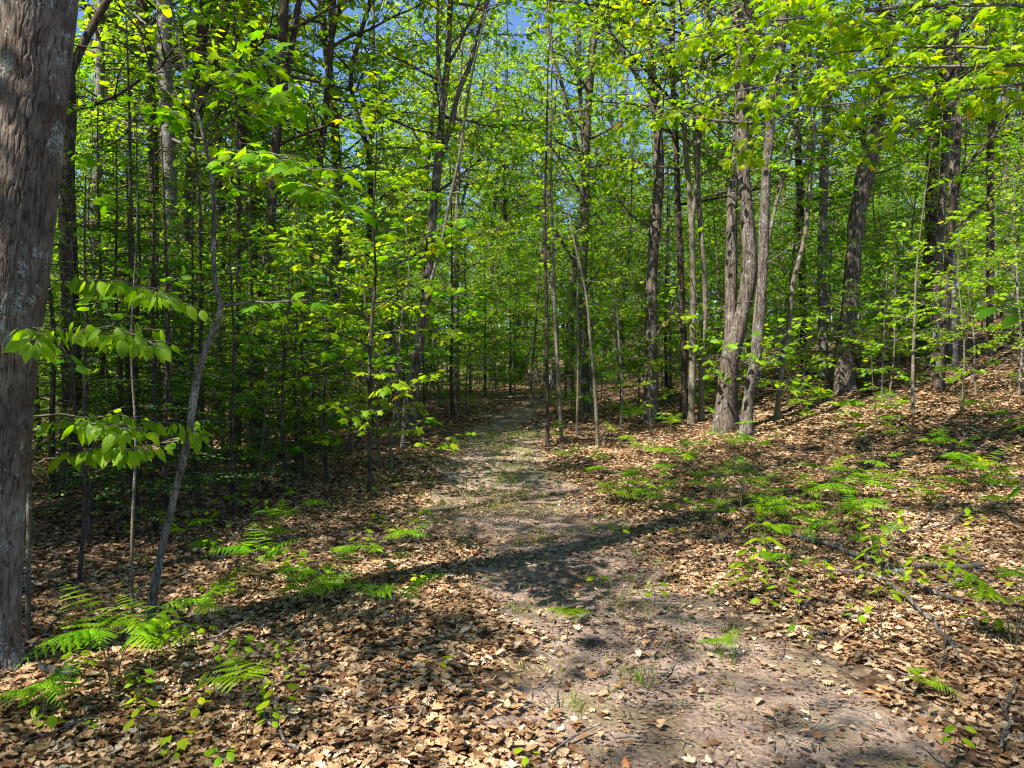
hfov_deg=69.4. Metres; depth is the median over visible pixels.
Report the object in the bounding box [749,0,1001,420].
maple tree
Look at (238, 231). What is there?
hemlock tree
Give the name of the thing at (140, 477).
hemlock tree
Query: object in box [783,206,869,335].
young maple
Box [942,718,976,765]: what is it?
leafy seedling
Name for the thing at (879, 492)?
leafy seedling
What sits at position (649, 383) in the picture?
maple sapling
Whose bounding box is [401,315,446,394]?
maple sapling
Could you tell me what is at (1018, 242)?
young maple
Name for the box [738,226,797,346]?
young maple
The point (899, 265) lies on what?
maple sapling
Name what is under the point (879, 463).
bracken fern
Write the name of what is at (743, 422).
bracken fern
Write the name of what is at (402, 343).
maple sapling
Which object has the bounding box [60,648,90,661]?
leafy seedling
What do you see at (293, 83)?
forest tree
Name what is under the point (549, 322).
young maple
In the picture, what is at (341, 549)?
bracken fern
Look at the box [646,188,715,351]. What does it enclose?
young maple
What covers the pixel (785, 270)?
young maple
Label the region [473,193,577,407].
young maple
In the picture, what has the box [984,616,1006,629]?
leafy seedling
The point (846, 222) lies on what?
young maple
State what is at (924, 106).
forest tree
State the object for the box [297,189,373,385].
young maple
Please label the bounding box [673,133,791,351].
young maple
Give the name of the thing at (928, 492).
bracken fern
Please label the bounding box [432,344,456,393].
maple sapling
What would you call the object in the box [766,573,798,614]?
leafy seedling
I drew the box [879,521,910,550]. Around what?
bracken fern
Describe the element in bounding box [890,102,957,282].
forest tree
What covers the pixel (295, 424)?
hemlock tree
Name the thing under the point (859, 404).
leafy seedling
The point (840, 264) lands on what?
forest tree
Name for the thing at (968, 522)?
leafy seedling
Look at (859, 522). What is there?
leafy seedling
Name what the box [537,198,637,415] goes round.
young maple
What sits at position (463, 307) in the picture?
young maple
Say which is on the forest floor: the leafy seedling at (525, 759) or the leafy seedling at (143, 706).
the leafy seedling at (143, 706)
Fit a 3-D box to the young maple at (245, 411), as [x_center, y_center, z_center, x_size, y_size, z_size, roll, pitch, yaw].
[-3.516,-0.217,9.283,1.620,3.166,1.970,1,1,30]
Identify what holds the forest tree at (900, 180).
on the forest floor
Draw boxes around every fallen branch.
[823,567,995,670]
[870,496,999,532]
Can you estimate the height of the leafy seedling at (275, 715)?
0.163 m
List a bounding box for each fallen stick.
[26,604,74,654]
[127,581,145,617]
[198,620,246,641]
[251,684,301,749]
[259,570,320,630]
[306,695,417,715]
[409,693,430,734]
[548,723,599,755]
[650,700,695,705]
[657,654,684,678]
[996,677,1015,748]
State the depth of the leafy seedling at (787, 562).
5.30 m
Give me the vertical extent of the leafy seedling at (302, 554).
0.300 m
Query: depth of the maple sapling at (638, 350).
26.43 m
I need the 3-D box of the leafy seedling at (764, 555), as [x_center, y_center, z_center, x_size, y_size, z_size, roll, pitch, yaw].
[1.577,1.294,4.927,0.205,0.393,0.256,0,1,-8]
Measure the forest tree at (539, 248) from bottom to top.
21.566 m
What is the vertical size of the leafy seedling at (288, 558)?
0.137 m
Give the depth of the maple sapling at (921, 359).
14.59 m
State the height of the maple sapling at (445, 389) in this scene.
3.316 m
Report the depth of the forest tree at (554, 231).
63.02 m
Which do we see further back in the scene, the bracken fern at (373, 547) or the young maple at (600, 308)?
the young maple at (600, 308)
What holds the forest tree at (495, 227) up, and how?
on the forest floor
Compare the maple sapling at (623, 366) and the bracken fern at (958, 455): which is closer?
the bracken fern at (958, 455)
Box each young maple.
[33,265,112,428]
[34,69,204,435]
[35,74,176,471]
[38,177,211,451]
[38,256,149,415]
[40,0,228,407]
[43,213,87,380]
[45,155,148,397]
[52,123,244,417]
[55,186,230,468]
[56,205,198,405]
[76,3,320,379]
[94,22,282,398]
[109,163,233,436]
[137,243,290,484]
[156,208,290,453]
[164,157,319,439]
[177,56,334,390]
[195,129,328,395]
[198,159,362,441]
[215,212,380,461]
[215,212,393,475]
[228,197,316,376]
[230,1,419,422]
[248,137,406,452]
[248,198,342,341]
[254,136,411,437]
[265,92,359,372]
[275,103,416,383]
[282,278,353,395]
[285,235,427,466]
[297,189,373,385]
[314,100,447,399]
[315,197,381,387]
[316,196,382,370]
[327,251,403,399]
[332,195,460,428]
[342,130,453,390]
[344,313,402,404]
[351,248,409,386]
[359,207,420,326]
[378,273,438,383]
[393,215,472,389]
[394,270,443,383]
[395,230,450,372]
[411,216,468,375]
[426,240,491,385]
[432,188,517,393]
[432,234,487,366]
[438,250,494,377]
[442,239,500,376]
[449,260,508,388]
[459,228,525,385]
[459,240,520,384]
[461,219,529,377]
[462,239,520,373]
[463,274,508,378]
[470,204,549,367]
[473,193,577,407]
[474,230,551,392]
[492,224,566,379]
[496,245,532,364]
[503,281,552,380]
[506,303,538,381]
[518,250,569,380]
[518,267,576,386]
[521,244,579,371]
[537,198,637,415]
[538,261,576,369]
[542,227,598,375]
[549,269,607,375]
[553,117,685,409]
[561,201,638,342]
[561,297,605,370]
[567,211,677,425]
[574,236,639,373]
[576,96,721,377]
[587,229,644,364]
[593,277,630,368]
[595,261,680,407]
[599,121,723,388]
[606,219,673,380]
[607,138,725,403]
[626,274,667,352]
[628,244,674,334]
[632,172,723,360]
[637,207,699,342]
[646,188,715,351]
[657,215,719,339]
[661,132,759,359]
[661,234,702,354]
[663,127,797,397]
[667,211,723,349]
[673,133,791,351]
[682,49,842,395]
[686,176,776,371]
[686,245,796,391]
[698,265,755,371]
[720,83,880,379]
[722,258,781,359]
[725,178,817,326]
[737,135,834,364]
[737,254,782,331]
[738,125,842,339]
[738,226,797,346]
[745,238,817,358]
[755,195,817,334]
[755,197,795,346]
[767,243,883,406]
[767,244,814,345]
[769,199,817,305]
[770,220,816,335]
[775,181,879,379]
[783,90,916,344]
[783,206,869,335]
[784,223,846,333]
[813,101,964,359]
[813,167,890,311]
[827,198,938,395]
[832,203,896,329]
[832,220,881,326]
[834,182,897,331]
[837,151,925,341]
[839,236,905,325]
[843,102,984,366]
[858,208,967,365]
[860,192,910,316]
[862,159,906,314]
[863,109,968,339]
[866,218,940,323]
[875,55,1023,351]
[877,110,986,303]
[905,120,1007,303]
[905,210,1023,392]
[915,231,985,321]
[943,139,1003,320]
[949,147,1023,397]
[956,172,1023,326]
[956,240,981,318]
[957,192,999,314]
[958,151,1023,321]
[963,96,1023,326]
[965,98,1023,316]
[975,250,998,318]
[994,232,1022,311]
[1000,139,1023,286]
[1006,118,1023,208]
[1010,177,1023,286]
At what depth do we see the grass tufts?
7.09 m
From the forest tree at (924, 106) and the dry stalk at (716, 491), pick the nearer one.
the dry stalk at (716, 491)
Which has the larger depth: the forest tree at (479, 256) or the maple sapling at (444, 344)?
the forest tree at (479, 256)
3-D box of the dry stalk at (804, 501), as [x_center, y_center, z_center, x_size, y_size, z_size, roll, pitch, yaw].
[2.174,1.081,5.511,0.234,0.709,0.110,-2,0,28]
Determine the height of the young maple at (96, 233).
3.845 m
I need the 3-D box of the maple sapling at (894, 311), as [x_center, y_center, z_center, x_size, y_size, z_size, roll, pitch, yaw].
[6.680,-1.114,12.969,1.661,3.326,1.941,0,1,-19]
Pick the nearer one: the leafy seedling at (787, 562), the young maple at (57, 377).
the leafy seedling at (787, 562)
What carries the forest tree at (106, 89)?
on the forest floor
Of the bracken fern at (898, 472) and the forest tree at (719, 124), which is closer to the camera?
the bracken fern at (898, 472)
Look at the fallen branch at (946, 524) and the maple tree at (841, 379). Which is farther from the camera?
the maple tree at (841, 379)
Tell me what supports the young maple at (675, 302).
on the forest floor
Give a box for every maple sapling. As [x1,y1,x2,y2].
[32,386,95,471]
[34,311,138,497]
[35,48,148,581]
[39,275,59,419]
[118,0,379,624]
[144,65,267,508]
[184,307,266,457]
[192,230,361,492]
[194,301,229,414]
[203,296,342,475]
[204,240,290,389]
[218,67,478,493]
[227,262,318,418]
[316,305,375,417]
[318,171,512,470]
[334,295,392,419]
[343,314,365,390]
[379,321,409,381]
[380,317,412,387]
[393,312,438,381]
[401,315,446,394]
[403,299,477,407]
[404,292,449,391]
[419,357,448,411]
[425,306,464,391]
[428,292,503,408]
[430,338,480,414]
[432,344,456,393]
[453,335,490,401]
[459,342,496,400]
[462,307,504,384]
[462,312,503,386]
[466,310,522,394]
[471,310,520,391]
[494,339,532,388]
[502,0,593,446]
[505,306,560,379]
[508,91,622,447]
[515,0,596,440]
[523,283,620,413]
[529,327,561,389]
[546,112,615,434]
[550,286,618,422]
[567,347,605,405]
[579,346,619,395]
[580,321,633,416]
[595,344,617,383]
[617,293,680,404]
[621,357,672,430]
[625,322,668,390]
[628,308,643,385]
[657,308,696,378]
[659,299,698,379]
[706,313,720,377]
[720,299,791,377]
[768,305,816,378]
[771,268,817,347]
[828,253,876,331]
[828,295,859,346]
[837,340,906,427]
[841,229,953,404]
[855,240,927,368]
[855,292,905,363]
[860,239,917,321]
[865,210,943,339]
[878,121,953,417]
[884,332,928,387]
[889,203,1018,410]
[906,290,928,357]
[920,252,969,314]
[921,288,963,333]
[956,226,1012,307]
[958,250,1001,320]
[966,281,1006,330]
[997,224,1023,304]
[1005,269,1023,316]
[1006,271,1023,313]
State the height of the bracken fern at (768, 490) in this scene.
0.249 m
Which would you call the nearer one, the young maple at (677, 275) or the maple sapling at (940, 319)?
the maple sapling at (940, 319)
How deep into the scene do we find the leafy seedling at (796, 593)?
4.61 m
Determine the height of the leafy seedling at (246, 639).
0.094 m
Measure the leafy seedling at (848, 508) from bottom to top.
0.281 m
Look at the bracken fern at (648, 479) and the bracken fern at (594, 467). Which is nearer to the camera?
the bracken fern at (648, 479)
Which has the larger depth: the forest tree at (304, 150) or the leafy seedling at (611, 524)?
the forest tree at (304, 150)
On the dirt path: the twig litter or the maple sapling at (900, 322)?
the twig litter
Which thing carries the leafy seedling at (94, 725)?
on the forest floor
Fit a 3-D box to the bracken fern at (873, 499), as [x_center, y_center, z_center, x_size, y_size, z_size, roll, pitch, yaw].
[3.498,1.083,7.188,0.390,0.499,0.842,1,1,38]
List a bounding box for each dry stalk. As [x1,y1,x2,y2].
[672,480,693,540]
[677,475,690,538]
[700,453,732,537]
[704,472,708,538]
[711,511,721,567]
[712,491,729,572]
[747,523,751,597]
[750,462,763,527]
[766,480,789,552]
[781,533,817,594]
[786,480,818,564]
[794,533,818,624]
[806,507,839,609]
[813,447,849,546]
[824,418,851,515]
[845,473,863,548]
[855,434,892,544]
[859,509,898,651]
[871,518,895,589]
[873,516,915,618]
[879,475,889,523]
[930,572,951,648]
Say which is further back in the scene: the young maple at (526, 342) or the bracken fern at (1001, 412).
the young maple at (526, 342)
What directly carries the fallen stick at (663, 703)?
on the dirt path
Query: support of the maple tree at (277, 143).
on the forest floor
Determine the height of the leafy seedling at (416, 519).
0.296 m
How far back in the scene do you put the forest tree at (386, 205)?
47.32 m
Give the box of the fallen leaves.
[0,318,1023,767]
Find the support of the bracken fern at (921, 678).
on the forest floor
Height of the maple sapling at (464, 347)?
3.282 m
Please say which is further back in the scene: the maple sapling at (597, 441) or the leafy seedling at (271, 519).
the maple sapling at (597, 441)
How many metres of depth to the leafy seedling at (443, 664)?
3.80 m
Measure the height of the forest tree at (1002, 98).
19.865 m
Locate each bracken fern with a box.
[0,647,95,719]
[14,582,215,693]
[108,594,201,678]
[121,573,248,654]
[150,517,225,560]
[152,510,220,542]
[157,563,253,632]
[198,654,272,739]
[202,524,305,583]
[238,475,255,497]
[243,516,292,543]
[250,498,300,526]
[267,543,365,616]
[270,482,333,515]
[270,571,317,613]
[326,539,362,563]
[343,573,455,630]
[352,542,384,569]
[370,516,435,552]
[390,552,411,571]
[547,607,594,645]
[549,420,565,435]
[553,445,582,469]
[561,387,576,394]
[582,446,610,478]
[593,481,643,503]
[600,420,637,447]
[600,480,637,498]
[618,404,641,422]
[618,466,646,491]
[619,408,644,423]
[619,467,646,492]
[627,486,669,510]
[629,441,653,451]
[633,476,679,498]
[635,463,680,489]
[644,437,707,474]
[645,441,680,461]
[645,445,706,478]
[653,412,682,432]
[658,502,676,521]
[678,440,694,450]
[682,498,734,525]
[685,475,732,497]
[688,471,711,492]
[695,392,710,400]
[695,425,720,446]
[696,626,745,655]
[697,457,735,475]
[698,473,732,511]
[707,466,733,489]
[719,428,746,449]
[725,457,774,501]
[732,427,785,456]
[736,420,754,434]
[739,490,785,521]
[740,470,769,502]
[748,465,790,495]
[749,519,844,560]
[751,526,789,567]
[761,493,787,519]
[762,488,785,498]
[764,497,792,516]
[765,505,793,521]
[768,494,801,521]
[775,506,820,547]
[780,472,810,491]
[785,394,817,415]
[789,468,862,511]
[791,476,815,497]
[793,454,860,482]
[794,504,827,524]
[799,506,847,532]
[801,408,814,414]
[813,518,879,556]
[814,390,839,413]
[819,466,852,482]
[827,472,862,497]
[833,408,849,425]
[835,483,860,497]
[835,493,890,520]
[848,466,871,483]
[848,475,875,496]
[852,459,889,487]
[856,465,897,516]
[870,391,890,409]
[875,470,908,493]
[876,396,903,429]
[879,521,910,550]
[880,419,914,440]
[881,452,903,472]
[882,387,909,409]
[882,429,900,436]
[906,667,957,693]
[907,476,945,503]
[909,556,1023,648]
[913,427,948,458]
[923,466,1022,508]
[929,428,987,459]
[937,445,1021,492]
[955,394,1004,418]
[958,452,992,471]
[974,468,1022,511]
[987,410,1014,433]
[997,415,1023,432]
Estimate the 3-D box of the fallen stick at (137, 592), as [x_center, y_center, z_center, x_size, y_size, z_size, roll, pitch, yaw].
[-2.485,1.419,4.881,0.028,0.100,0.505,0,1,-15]
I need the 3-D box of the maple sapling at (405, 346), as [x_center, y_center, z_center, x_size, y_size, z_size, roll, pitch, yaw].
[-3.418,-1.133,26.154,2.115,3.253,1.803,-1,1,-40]
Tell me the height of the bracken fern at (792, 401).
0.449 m
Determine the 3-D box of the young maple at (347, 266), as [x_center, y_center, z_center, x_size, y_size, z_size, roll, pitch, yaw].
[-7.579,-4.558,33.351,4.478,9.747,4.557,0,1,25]
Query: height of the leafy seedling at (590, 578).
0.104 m
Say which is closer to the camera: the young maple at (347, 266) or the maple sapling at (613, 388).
the maple sapling at (613, 388)
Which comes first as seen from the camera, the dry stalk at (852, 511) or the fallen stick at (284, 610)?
the fallen stick at (284, 610)
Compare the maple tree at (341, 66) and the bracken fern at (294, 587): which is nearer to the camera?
the bracken fern at (294, 587)
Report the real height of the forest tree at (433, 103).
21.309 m
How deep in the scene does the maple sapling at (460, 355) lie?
20.13 m
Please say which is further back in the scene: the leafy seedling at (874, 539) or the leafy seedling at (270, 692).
the leafy seedling at (874, 539)
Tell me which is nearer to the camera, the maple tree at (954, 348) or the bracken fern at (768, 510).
the bracken fern at (768, 510)
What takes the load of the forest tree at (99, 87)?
on the forest floor
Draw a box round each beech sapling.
[3,275,208,639]
[76,100,213,613]
[975,301,1023,500]
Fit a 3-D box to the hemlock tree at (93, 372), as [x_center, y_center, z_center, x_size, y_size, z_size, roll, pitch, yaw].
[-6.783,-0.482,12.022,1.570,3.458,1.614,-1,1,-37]
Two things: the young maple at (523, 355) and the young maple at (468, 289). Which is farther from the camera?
the young maple at (468, 289)
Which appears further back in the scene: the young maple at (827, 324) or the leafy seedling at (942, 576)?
the young maple at (827, 324)
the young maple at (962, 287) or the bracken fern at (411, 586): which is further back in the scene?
the young maple at (962, 287)
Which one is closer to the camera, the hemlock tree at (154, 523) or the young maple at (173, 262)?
the hemlock tree at (154, 523)
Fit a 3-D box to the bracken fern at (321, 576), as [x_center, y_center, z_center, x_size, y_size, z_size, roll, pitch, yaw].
[-1.148,1.278,4.570,0.618,0.430,0.712,-1,1,-28]
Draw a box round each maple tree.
[0,0,78,675]
[55,0,253,486]
[75,0,340,411]
[77,0,319,454]
[78,0,310,447]
[129,0,358,336]
[172,0,445,455]
[236,0,487,435]
[255,0,489,421]
[323,0,568,433]
[400,0,518,449]
[482,0,688,413]
[500,0,775,424]
[541,0,1023,177]
[558,0,798,425]
[572,0,816,419]
[591,0,861,435]
[611,0,818,421]
[622,0,849,432]
[698,3,905,346]
[727,3,914,376]
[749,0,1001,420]
[760,0,894,379]
[769,0,1009,394]
[802,0,1023,390]
[833,0,1023,373]
[866,0,1023,373]
[896,0,1023,355]
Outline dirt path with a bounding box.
[414,402,949,767]
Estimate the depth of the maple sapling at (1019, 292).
24.48 m
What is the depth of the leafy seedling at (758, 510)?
6.68 m
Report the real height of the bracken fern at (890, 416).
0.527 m
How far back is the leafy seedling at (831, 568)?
5.32 m
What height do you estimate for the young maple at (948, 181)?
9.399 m
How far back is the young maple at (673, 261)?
22.96 m
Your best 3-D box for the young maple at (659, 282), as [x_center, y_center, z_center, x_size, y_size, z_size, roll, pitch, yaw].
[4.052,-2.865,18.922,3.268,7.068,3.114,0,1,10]
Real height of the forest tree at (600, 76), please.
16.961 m
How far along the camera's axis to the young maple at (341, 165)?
15.31 m
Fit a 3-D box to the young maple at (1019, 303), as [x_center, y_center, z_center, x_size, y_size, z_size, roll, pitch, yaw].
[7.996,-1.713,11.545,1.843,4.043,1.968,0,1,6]
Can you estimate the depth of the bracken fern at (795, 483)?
8.20 m
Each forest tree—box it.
[45,0,258,412]
[51,0,212,409]
[53,0,291,405]
[55,6,123,348]
[57,0,206,365]
[74,0,320,426]
[75,1,245,410]
[121,0,350,419]
[135,0,339,386]
[142,70,235,377]
[197,12,295,388]
[204,39,331,345]
[229,0,414,414]
[277,70,329,229]
[278,71,351,372]
[278,83,342,287]
[288,71,353,377]
[291,0,477,407]
[341,23,440,374]
[351,126,438,330]
[353,0,497,385]
[364,114,417,304]
[377,0,532,391]
[378,12,473,369]
[389,158,436,366]
[399,0,516,351]
[403,0,529,376]
[405,91,469,291]
[436,140,500,342]
[441,1,562,381]
[459,51,555,376]
[461,35,562,377]
[462,79,551,371]
[462,97,527,372]
[462,194,509,336]
[464,9,557,380]
[474,0,612,389]
[477,168,531,364]
[481,2,607,382]
[483,162,556,373]
[487,0,649,396]
[505,155,539,364]
[519,82,603,352]
[522,151,577,364]
[525,155,560,345]
[534,84,618,374]
[537,10,663,382]
[543,11,666,376]
[588,42,706,376]
[589,162,619,357]
[596,122,650,338]
[604,129,660,349]
[626,131,706,351]
[639,0,795,335]
[644,8,727,348]
[670,80,754,301]
[684,66,791,283]
[687,29,812,353]
[695,13,790,254]
[703,136,730,315]
[722,0,877,348]
[755,0,897,334]
[771,125,814,279]
[786,96,866,331]
[788,83,873,295]
[792,139,848,327]
[811,140,846,322]
[815,54,925,330]
[829,148,856,270]
[831,51,925,319]
[838,102,885,319]
[839,0,1021,354]
[840,66,923,320]
[848,10,972,285]
[866,0,983,216]
[866,71,939,321]
[883,72,929,249]
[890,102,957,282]
[893,94,974,249]
[933,7,1023,318]
[939,21,1021,318]
[939,32,1012,318]
[943,0,1023,319]
[953,0,1023,314]
[957,7,1019,317]
[957,97,1015,318]
[958,119,1016,237]
[998,22,1023,186]
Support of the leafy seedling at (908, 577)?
on the forest floor
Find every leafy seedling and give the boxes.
[18,692,55,705]
[28,686,58,717]
[28,715,65,742]
[31,708,67,738]
[46,689,86,703]
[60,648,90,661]
[73,643,95,650]
[73,660,100,683]
[75,657,101,666]
[84,719,106,727]
[111,674,135,687]
[115,693,151,715]
[121,701,159,747]
[122,689,151,700]
[123,667,154,703]
[123,671,158,694]
[124,521,141,532]
[137,701,154,712]
[155,730,196,752]
[160,747,189,759]
[175,704,205,720]
[177,690,212,730]
[187,583,215,591]
[192,509,214,534]
[194,666,233,709]
[195,625,217,638]
[202,539,223,563]
[204,748,246,766]
[207,639,235,676]
[209,744,242,760]
[211,495,238,520]
[227,633,254,665]
[228,493,247,516]
[232,697,268,711]
[233,635,253,650]
[234,681,262,699]
[242,639,274,660]
[243,497,257,512]
[245,528,272,547]
[246,685,270,706]
[255,500,269,520]
[255,683,299,732]
[255,707,285,739]
[264,662,287,690]
[265,515,281,526]
[271,640,294,668]
[280,548,313,584]
[283,662,306,689]
[287,555,300,565]
[348,527,372,557]
[354,580,371,586]
[368,514,384,523]
[385,555,401,576]
[406,508,428,536]
[410,574,424,580]
[420,655,455,683]
[514,748,548,765]
[586,574,609,580]
[608,522,627,538]
[611,527,630,534]
[645,580,669,616]
[688,475,710,485]
[705,582,722,604]
[723,506,745,521]
[726,562,752,597]
[732,547,771,595]
[742,522,785,580]
[743,494,765,526]
[750,597,778,604]
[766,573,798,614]
[777,557,806,577]
[781,495,798,520]
[787,622,814,642]
[788,587,811,619]
[798,557,836,579]
[801,487,814,503]
[802,492,821,513]
[813,564,834,571]
[832,400,864,445]
[841,504,861,525]
[844,602,871,640]
[845,519,863,539]
[849,499,874,531]
[853,413,877,448]
[854,554,880,588]
[858,523,890,568]
[858,538,888,555]
[861,590,906,619]
[862,515,881,524]
[869,534,895,573]
[873,569,902,597]
[875,475,892,495]
[886,586,909,599]
[892,507,914,541]
[898,575,930,588]
[905,557,927,595]
[938,574,969,582]
[940,545,973,588]
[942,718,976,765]
[950,542,970,561]
[955,507,977,520]
[958,606,988,640]
[963,515,987,538]
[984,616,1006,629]
[992,622,1014,636]
[997,579,1019,588]
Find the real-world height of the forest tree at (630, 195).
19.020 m
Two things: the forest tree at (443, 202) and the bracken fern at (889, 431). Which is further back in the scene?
the forest tree at (443, 202)
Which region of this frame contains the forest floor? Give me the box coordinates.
[0,317,1023,767]
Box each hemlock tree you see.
[31,152,242,531]
[32,19,246,522]
[32,115,125,497]
[32,142,117,476]
[32,177,210,543]
[32,257,117,457]
[34,187,114,450]
[34,269,60,425]
[36,135,268,534]
[38,98,182,444]
[41,258,126,441]
[45,139,185,512]
[64,144,207,482]
[69,115,220,484]
[134,177,261,496]
[140,0,340,463]
[140,212,299,514]
[148,126,275,460]
[178,161,321,481]
[223,268,336,491]
[245,198,347,472]
[249,273,345,478]
[270,215,356,450]
[273,280,364,479]
[394,289,426,400]
[400,167,505,421]
[403,267,448,406]
[468,253,512,395]
[487,276,533,395]
[588,177,644,371]
[617,143,712,398]
[623,308,669,394]
[698,254,758,395]
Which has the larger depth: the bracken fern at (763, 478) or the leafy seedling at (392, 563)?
the bracken fern at (763, 478)
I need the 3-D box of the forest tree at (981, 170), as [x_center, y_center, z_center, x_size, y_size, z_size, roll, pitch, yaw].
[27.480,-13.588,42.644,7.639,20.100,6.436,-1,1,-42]
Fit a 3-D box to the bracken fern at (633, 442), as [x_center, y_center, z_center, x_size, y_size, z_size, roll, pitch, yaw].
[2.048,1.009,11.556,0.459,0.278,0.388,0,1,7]
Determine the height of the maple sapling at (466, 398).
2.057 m
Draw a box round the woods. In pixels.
[82,173,994,352]
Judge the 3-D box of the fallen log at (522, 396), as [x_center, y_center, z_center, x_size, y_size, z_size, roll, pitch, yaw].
[0.854,0.412,22.915,2.345,0.131,1.141,0,1,12]
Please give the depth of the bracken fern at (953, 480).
7.25 m
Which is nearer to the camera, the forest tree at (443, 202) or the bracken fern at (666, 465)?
the bracken fern at (666, 465)
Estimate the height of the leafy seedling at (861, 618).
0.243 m
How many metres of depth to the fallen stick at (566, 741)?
3.24 m
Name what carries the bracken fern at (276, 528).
on the forest floor
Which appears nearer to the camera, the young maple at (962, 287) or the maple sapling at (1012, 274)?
the young maple at (962, 287)
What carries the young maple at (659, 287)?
on the forest floor
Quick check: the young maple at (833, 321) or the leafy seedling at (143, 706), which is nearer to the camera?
the leafy seedling at (143, 706)
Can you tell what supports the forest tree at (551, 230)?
on the forest floor
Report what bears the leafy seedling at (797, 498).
on the forest floor
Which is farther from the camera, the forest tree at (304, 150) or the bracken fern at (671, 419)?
the forest tree at (304, 150)
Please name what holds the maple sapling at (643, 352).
on the forest floor
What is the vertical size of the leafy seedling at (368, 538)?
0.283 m
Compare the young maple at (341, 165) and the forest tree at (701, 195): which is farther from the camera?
the forest tree at (701, 195)
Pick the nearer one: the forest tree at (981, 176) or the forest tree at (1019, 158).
the forest tree at (1019, 158)
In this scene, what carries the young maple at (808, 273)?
on the forest floor
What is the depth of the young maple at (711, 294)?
31.61 m
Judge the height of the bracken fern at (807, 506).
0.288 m
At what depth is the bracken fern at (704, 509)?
6.97 m
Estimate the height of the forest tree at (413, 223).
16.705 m
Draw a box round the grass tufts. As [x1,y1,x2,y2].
[347,429,773,720]
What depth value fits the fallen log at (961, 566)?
5.60 m
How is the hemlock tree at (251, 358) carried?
on the forest floor
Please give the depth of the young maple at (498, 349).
36.33 m
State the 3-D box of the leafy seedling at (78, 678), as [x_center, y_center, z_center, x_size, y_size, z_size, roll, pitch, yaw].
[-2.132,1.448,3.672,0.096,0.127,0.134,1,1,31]
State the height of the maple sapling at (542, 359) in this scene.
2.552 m
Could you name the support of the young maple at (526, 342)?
on the forest floor
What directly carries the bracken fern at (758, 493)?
on the forest floor
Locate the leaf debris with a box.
[3,485,1023,767]
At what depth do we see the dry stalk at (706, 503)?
6.54 m
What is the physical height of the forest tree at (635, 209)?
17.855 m
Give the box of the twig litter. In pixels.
[21,418,1023,767]
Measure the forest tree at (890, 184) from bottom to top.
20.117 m
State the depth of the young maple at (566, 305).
43.04 m
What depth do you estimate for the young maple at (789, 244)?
38.62 m
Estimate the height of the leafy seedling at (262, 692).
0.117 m
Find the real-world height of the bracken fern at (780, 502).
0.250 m
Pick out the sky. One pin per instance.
(517, 20)
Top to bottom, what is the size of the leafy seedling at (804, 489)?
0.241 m
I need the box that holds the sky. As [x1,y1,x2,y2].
[0,0,1021,332]
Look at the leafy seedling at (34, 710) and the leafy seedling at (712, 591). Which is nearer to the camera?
the leafy seedling at (34, 710)
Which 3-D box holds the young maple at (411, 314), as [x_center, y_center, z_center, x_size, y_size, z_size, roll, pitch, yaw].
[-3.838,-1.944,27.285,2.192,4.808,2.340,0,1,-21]
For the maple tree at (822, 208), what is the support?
on the forest floor
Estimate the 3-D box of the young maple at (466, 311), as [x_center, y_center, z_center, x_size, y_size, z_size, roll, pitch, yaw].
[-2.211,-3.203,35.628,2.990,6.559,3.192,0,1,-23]
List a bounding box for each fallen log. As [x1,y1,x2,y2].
[499,395,574,399]
[913,562,982,569]
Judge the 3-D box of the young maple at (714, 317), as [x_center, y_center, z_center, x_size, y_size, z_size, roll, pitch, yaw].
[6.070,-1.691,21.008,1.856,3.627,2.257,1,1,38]
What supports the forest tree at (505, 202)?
on the forest floor
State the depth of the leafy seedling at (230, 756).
3.01 m
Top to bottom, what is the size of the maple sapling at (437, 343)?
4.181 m
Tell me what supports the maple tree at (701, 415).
on the forest floor
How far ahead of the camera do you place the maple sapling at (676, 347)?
23.24 m
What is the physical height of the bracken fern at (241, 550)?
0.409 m
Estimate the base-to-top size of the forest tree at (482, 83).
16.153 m
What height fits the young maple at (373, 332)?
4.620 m
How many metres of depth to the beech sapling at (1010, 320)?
3.49 m
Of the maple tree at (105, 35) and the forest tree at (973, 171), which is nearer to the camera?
the maple tree at (105, 35)
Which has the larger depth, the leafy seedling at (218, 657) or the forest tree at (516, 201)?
the forest tree at (516, 201)
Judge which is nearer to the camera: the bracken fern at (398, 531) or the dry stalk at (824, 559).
the dry stalk at (824, 559)
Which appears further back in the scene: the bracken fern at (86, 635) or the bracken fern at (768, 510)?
the bracken fern at (768, 510)
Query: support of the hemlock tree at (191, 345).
on the forest floor
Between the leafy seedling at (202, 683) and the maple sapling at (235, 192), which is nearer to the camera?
the leafy seedling at (202, 683)
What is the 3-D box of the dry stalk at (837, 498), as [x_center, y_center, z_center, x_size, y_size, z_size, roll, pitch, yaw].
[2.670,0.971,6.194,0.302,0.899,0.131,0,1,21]
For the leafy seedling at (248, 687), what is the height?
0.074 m
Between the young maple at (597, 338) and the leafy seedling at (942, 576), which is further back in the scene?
the young maple at (597, 338)
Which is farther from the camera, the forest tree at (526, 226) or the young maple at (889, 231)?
the forest tree at (526, 226)
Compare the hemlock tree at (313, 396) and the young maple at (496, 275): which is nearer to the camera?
the hemlock tree at (313, 396)
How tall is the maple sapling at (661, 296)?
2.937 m
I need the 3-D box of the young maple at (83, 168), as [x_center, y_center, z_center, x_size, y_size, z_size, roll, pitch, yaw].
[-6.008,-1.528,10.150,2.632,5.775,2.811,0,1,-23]
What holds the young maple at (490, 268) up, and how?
on the forest floor
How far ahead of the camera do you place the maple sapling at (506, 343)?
24.74 m
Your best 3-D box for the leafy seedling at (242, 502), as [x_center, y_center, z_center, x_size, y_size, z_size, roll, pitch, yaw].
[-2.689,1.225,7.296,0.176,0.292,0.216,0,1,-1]

